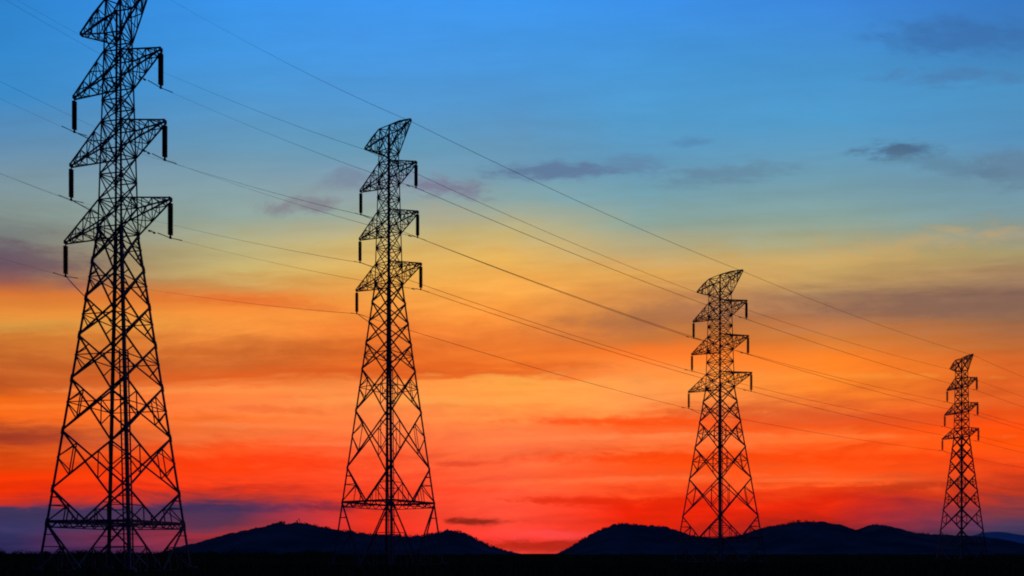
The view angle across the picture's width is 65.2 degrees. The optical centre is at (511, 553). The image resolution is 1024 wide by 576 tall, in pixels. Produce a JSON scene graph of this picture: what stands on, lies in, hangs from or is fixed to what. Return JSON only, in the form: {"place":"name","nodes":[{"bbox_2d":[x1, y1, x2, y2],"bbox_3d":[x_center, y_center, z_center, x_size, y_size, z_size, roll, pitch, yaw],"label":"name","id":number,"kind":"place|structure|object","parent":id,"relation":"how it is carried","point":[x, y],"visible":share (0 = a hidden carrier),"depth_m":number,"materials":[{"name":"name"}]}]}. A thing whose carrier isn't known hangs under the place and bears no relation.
{"place":"outdoors","nodes":[
{"label":"outdoors","id":0,"kind":"place"},
{"bbox_2d":[155,523,524,554],"bbox_3d":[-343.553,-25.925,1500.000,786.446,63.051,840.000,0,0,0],"label":"hill","id":1,"kind":"structure","parent":0,"point":[281,538],"depth_m":1303.41,"materials":[{"name":"black"}]},
{"bbox_2d":[0,554,1023,575],"bbox_3d":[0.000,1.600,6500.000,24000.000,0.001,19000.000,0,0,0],"label":"ground","id":2,"kind":"structure","parent":0,"point":[667,559],"depth_m":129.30,"materials":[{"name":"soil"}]},
{"bbox_2d":[30,0,197,571],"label":"transmission tower","id":3,"kind":"structure","parent":2,"relation":"on","point":[128,481],"depth_m":75.24,"materials":[{"name":"metal"}]},
{"bbox_2d":[6,0,1013,403],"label":"conductor wire","id":4,"kind":"object","parent":3,"relation":"hanging from","point":[512,228],"visible":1,"depth_m":117.03,"materials":[{"name":"metal"}]},
{"bbox_2d":[1,258,1021,467],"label":"conductor wire","id":5,"kind":"object","parent":3,"relation":"hanging from","point":[510,360],"visible":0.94,"depth_m":136.91,"materials":[{"name":"metal"}]},
{"bbox_2d":[2,174,1021,452],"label":"conductor wire","id":6,"kind":"object","parent":3,"relation":"hanging from","point":[512,320],"visible":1,"depth_m":116.73,"materials":[{"name":"metal"}]},
{"bbox_2d":[6,101,1020,424],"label":"conductor wire","id":7,"kind":"object","parent":3,"relation":"hanging from","point":[516,275],"visible":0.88,"depth_m":137.43,"materials":[{"name":"metal"}]},
{"bbox_2d":[6,84,1022,429],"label":"conductor wire","id":8,"kind":"object","parent":3,"relation":"hanging from","point":[488,264],"visible":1,"depth_m":119.13,"materials":[{"name":"metal"}]},
{"bbox_2d":[7,176,1021,446],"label":"conductor wire","id":9,"kind":"object","parent":3,"relation":"hanging from","point":[533,322],"visible":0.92,"depth_m":134.84,"materials":[{"name":"metal"}]},
{"bbox_2d":[19,1,1022,396],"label":"earth wire","id":10,"kind":"object","parent":3,"relation":"attached to","point":[499,211],"visible":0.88,"depth_m":136.10,"materials":[{"name":"metal"}]},
{"bbox_2d":[328,118,446,565],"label":"transmission tower","id":11,"kind":"structure","parent":2,"relation":"on","point":[389,383],"depth_m":112.63,"materials":[{"name":"metal"}]},
{"bbox_2d":[171,0,1019,375],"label":"earth wire","id":12,"kind":"object","parent":11,"relation":"attached to","point":[589,206],"visible":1,"depth_m":127.41,"materials":[{"name":"metal"}]},
{"bbox_2d":[672,269,769,561],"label":"transmission tower","id":13,"kind":"structure","parent":2,"relation":"on","point":[720,539],"depth_m":156.12,"materials":[{"name":"metal"}]},
{"bbox_2d":[934,354,989,558],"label":"transmission tower","id":14,"kind":"structure","parent":2,"relation":"on","point":[960,412],"depth_m":226.12,"materials":[{"name":"metal"}]},
{"bbox_2d":[0,0,1023,553],"label":"sky","id":15,"kind":"structure","parent":0,"point":[864,159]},
{"bbox_2d":[556,521,1023,553],"bbox_3d":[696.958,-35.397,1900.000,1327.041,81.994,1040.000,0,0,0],"label":"hill","id":16,"kind":"structure","parent":0,"point":[818,537],"depth_m":1647.42,"materials":[{"name":"black"}]},
{"bbox_2d":[233,519,960,551],"bbox_3d":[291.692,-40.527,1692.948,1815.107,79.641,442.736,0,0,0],"label":"wood","id":17,"kind":"object","parent":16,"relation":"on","point":[283,522],"visible":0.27,"depth_m":1508.20,"materials":[{"name":"black plant"}]},
{"bbox_2d":[972,532,1023,543],"bbox_3d":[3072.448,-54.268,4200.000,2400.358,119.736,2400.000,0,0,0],"label":"hill","id":18,"kind":"structure","parent":0,"point":[1018,538],"depth_m":3909.04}
]}

